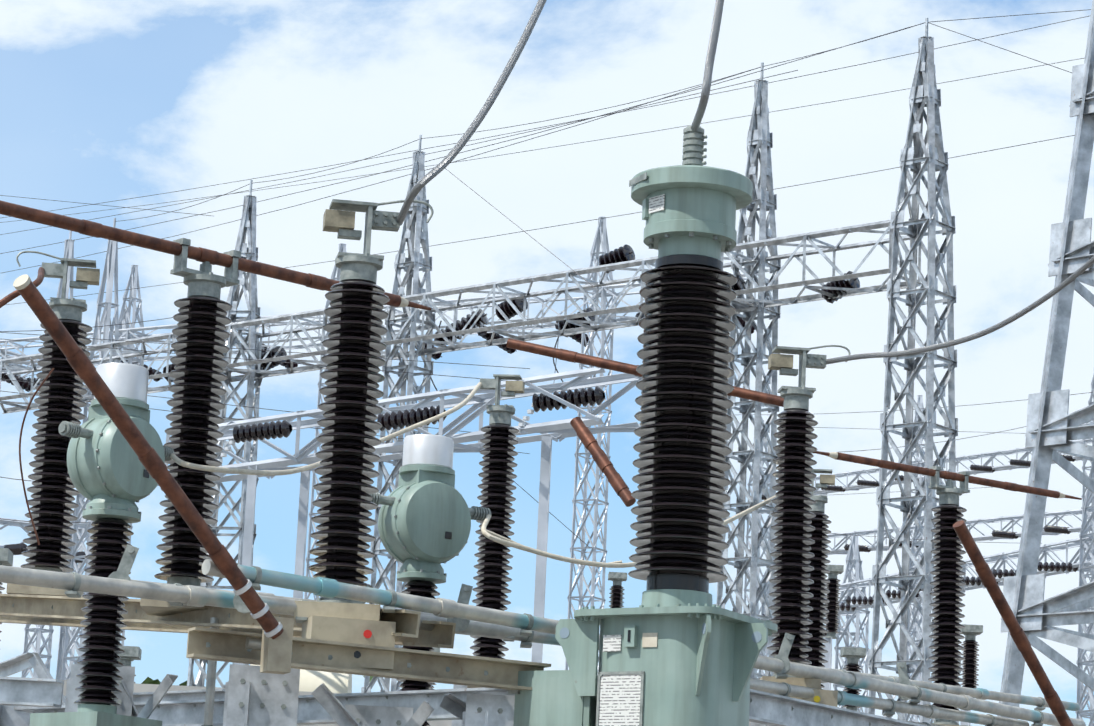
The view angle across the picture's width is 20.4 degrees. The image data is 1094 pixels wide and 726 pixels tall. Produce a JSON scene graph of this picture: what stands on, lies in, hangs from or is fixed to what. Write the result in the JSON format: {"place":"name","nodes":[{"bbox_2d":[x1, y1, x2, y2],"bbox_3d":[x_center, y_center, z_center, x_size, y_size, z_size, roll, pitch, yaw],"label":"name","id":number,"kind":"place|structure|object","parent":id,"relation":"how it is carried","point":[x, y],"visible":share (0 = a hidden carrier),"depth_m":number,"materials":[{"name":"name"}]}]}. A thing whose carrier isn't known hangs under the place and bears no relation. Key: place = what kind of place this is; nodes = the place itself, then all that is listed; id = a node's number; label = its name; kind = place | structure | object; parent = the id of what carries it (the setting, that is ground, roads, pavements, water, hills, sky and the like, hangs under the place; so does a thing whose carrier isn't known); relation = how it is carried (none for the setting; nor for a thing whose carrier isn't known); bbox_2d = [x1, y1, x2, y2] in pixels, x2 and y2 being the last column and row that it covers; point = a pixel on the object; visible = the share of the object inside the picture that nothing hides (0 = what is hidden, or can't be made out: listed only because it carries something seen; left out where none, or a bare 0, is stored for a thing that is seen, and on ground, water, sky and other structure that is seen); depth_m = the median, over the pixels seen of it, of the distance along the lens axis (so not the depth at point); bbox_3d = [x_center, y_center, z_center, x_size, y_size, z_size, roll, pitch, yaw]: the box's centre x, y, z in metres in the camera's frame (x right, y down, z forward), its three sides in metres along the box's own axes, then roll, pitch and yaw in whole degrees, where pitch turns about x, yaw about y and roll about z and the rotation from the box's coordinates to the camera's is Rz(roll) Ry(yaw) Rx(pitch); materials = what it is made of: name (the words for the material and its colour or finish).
{"place":"outdoors","nodes":[
{"label":"outdoors","id":0,"kind":"place"},
{"bbox_2d":[0,0,1093,725],"label":"sky","id":1,"kind":"structure","parent":0,"point":[101,101],"materials":[{"name":"blue"}]},
{"label":"ground","id":2,"kind":"structure","parent":0,"visible":0},
{"bbox_2d":[21,231,74,677],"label":"gantry tower","id":3,"kind":"structure","parent":2,"relation":"on","point":[38,630],"depth_m":45.89,"materials":[{"name":"grey metal"}]},
{"bbox_2d":[61,218,118,679],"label":"gantry tower","id":4,"kind":"structure","parent":2,"relation":"on","point":[110,272],"depth_m":45.74,"materials":[{"name":"grey metal"}]},
{"bbox_2d":[29,363,173,725],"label":"current transformer","id":5,"kind":"object","parent":2,"relation":"on","point":[113,480],"visible":0.85,"depth_m":13.88,"materials":[{"name":"paint"}]},
{"bbox_2d":[0,0,1093,567],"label":"cables","id":6,"kind":"object","parent":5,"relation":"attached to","point":[462,142],"visible":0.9,"depth_m":14.72,"materials":[{"name":"metal"}]},
{"bbox_2d":[141,677,204,686],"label":"tree","id":7,"kind":"object","parent":2,"relation":"on","point":[147,680],"visible":0.02,"depth_m":61.30,"materials":[{"name":"green plant"}]},
{"bbox_2d":[187,180,262,687],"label":"gantry tower","id":8,"kind":"structure","parent":2,"relation":"on","point":[250,398],"depth_m":43.13,"materials":[{"name":"metal"}]},
{"bbox_2d":[0,220,921,413],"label":"gantry beam","id":9,"kind":"structure","parent":8,"relation":"attached to","point":[605,268],"depth_m":39.74,"materials":[{"name":"metal"}]},
{"bbox_2d":[260,244,746,369],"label":"insulator strings","id":10,"kind":"object","parent":9,"relation":"attached to","point":[625,252],"visible":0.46,"depth_m":40.02,"materials":[{"name":"black ceramic"}]},
{"bbox_2d":[163,271,859,381],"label":"insulators","id":11,"kind":"object","parent":9,"relation":"attached to","point":[507,309],"visible":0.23,"depth_m":36.99,"materials":[{"name":"black ceramic"}]},
{"bbox_2d":[0,58,1092,547],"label":"overhead wires","id":12,"kind":"object","parent":8,"relation":"attached to","point":[566,224],"visible":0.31,"depth_m":52.71,"materials":[{"name":"grey metal"}]},
{"bbox_2d":[250,664,351,692],"bbox_3d":[-2.519,5.360,29.355,0.987,4.980,0.859,3,-12,-1],"label":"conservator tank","id":13,"kind":"object","parent":2,"relation":"on","point":[313,680],"visible":0.15,"depth_m":29.47,"materials":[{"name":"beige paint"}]},
{"bbox_2d":[0,217,768,669],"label":"gantry row","id":14,"kind":"object","parent":2,"relation":"on","point":[582,339],"visible":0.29,"depth_m":64.15,"materials":[{"name":"metal"}]},
{"bbox_2d":[361,135,434,692],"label":"gantry tower","id":15,"kind":"structure","parent":2,"relation":"on","point":[415,260],"depth_m":41.19,"materials":[{"name":"metal"}]},
{"bbox_2d":[165,367,641,664],"bbox_3d":[-1.592,3.831,27.137,5.751,7.127,0.585,-9,-16,43],"label":"gantry","id":16,"kind":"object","parent":2,"relation":"on","point":[550,431],"depth_m":27.07,"materials":[{"name":"grey metal"}]},
{"bbox_2d":[217,386,604,466],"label":"insulator strings","id":17,"kind":"object","parent":16,"relation":"attached to","point":[591,396],"visible":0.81,"depth_m":27.17,"materials":[{"name":"ceramic"}]},
{"bbox_2d":[62,680,769,725],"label":"steel beam","id":18,"kind":"structure","parent":2,"relation":"on","point":[145,687],"depth_m":25.62,"materials":[{"name":"grey metal"}]},
{"bbox_2d":[369,434,490,725],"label":"current transformer","id":19,"kind":"object","parent":2,"relation":"on","point":[427,515],"visible":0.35,"depth_m":14.57,"materials":[{"name":"paint"}]},
{"bbox_2d":[0,583,965,725],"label":"support frames","id":20,"kind":"structure","parent":2,"relation":"on","point":[357,639],"depth_m":13.87,"materials":[{"name":"metal"}]},
{"bbox_2d":[21,253,966,724],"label":"post insulators","id":21,"kind":"object","parent":20,"relation":"on","point":[357,297],"visible":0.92,"depth_m":15.69,"materials":[{"name":"ceramic"}]},
{"bbox_2d":[0,199,1081,499],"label":"disconnector fittings","id":22,"kind":"object","parent":21,"relation":"on","point":[338,217],"visible":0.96,"depth_m":15.05,"materials":[{"name":"metal"}]},
{"bbox_2d":[13,274,1073,725],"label":"disconnector arms","id":23,"kind":"object","parent":21,"relation":"on","point":[129,430],"visible":0.92,"depth_m":12.25},
{"bbox_2d":[12,544,1044,725],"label":"frame hardware","id":24,"kind":"object","parent":20,"relation":"on","point":[273,700],"visible":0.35,"depth_m":13.18,"materials":[{"name":"metal"}]},
{"bbox_2d":[0,559,1085,725],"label":"pipes","id":25,"kind":"object","parent":24,"relation":"on","point":[276,655],"visible":0.56,"depth_m":13.11,"materials":[{"name":"metal"}]},
{"bbox_2d":[0,548,982,725],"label":"post insulators","id":26,"kind":"object","parent":2,"relation":"on","point":[853,655],"visible":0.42,"depth_m":42.09,"materials":[{"name":"ceramic"}]},
{"bbox_2d":[0,309,1093,725],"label":"gantries","id":27,"kind":"object","parent":2,"relation":"on","point":[862,601],"visible":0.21,"depth_m":99.83,"materials":[{"name":"metal"}]},
{"bbox_2d":[508,0,777,725],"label":"current transformer","id":28,"kind":"object","parent":2,"relation":"on","point":[676,647],"visible":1,"depth_m":13.03,"materials":[{"name":"ceramic"}]},
{"bbox_2d":[715,62,780,678],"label":"gantry tower","id":29,"kind":"structure","parent":2,"relation":"on","point":[760,135],"depth_m":37.53,"materials":[{"name":"metal"}]},
{"bbox_2d":[0,9,1090,495],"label":"overhead wires","id":30,"kind":"object","parent":29,"relation":"attached to","point":[476,193],"visible":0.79,"depth_m":41.99,"materials":[{"name":"grey metal"}]},
{"bbox_2d":[868,18,960,723],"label":"gantry tower","id":31,"kind":"structure","parent":2,"relation":"on","point":[923,84],"depth_m":35.09,"materials":[{"name":"metal"}]},
{"bbox_2d":[997,0,1093,718],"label":"tower","id":32,"kind":"structure","parent":2,"relation":"on","point":[1053,427],"depth_m":24.42,"materials":[{"name":"metal"}]}
]}

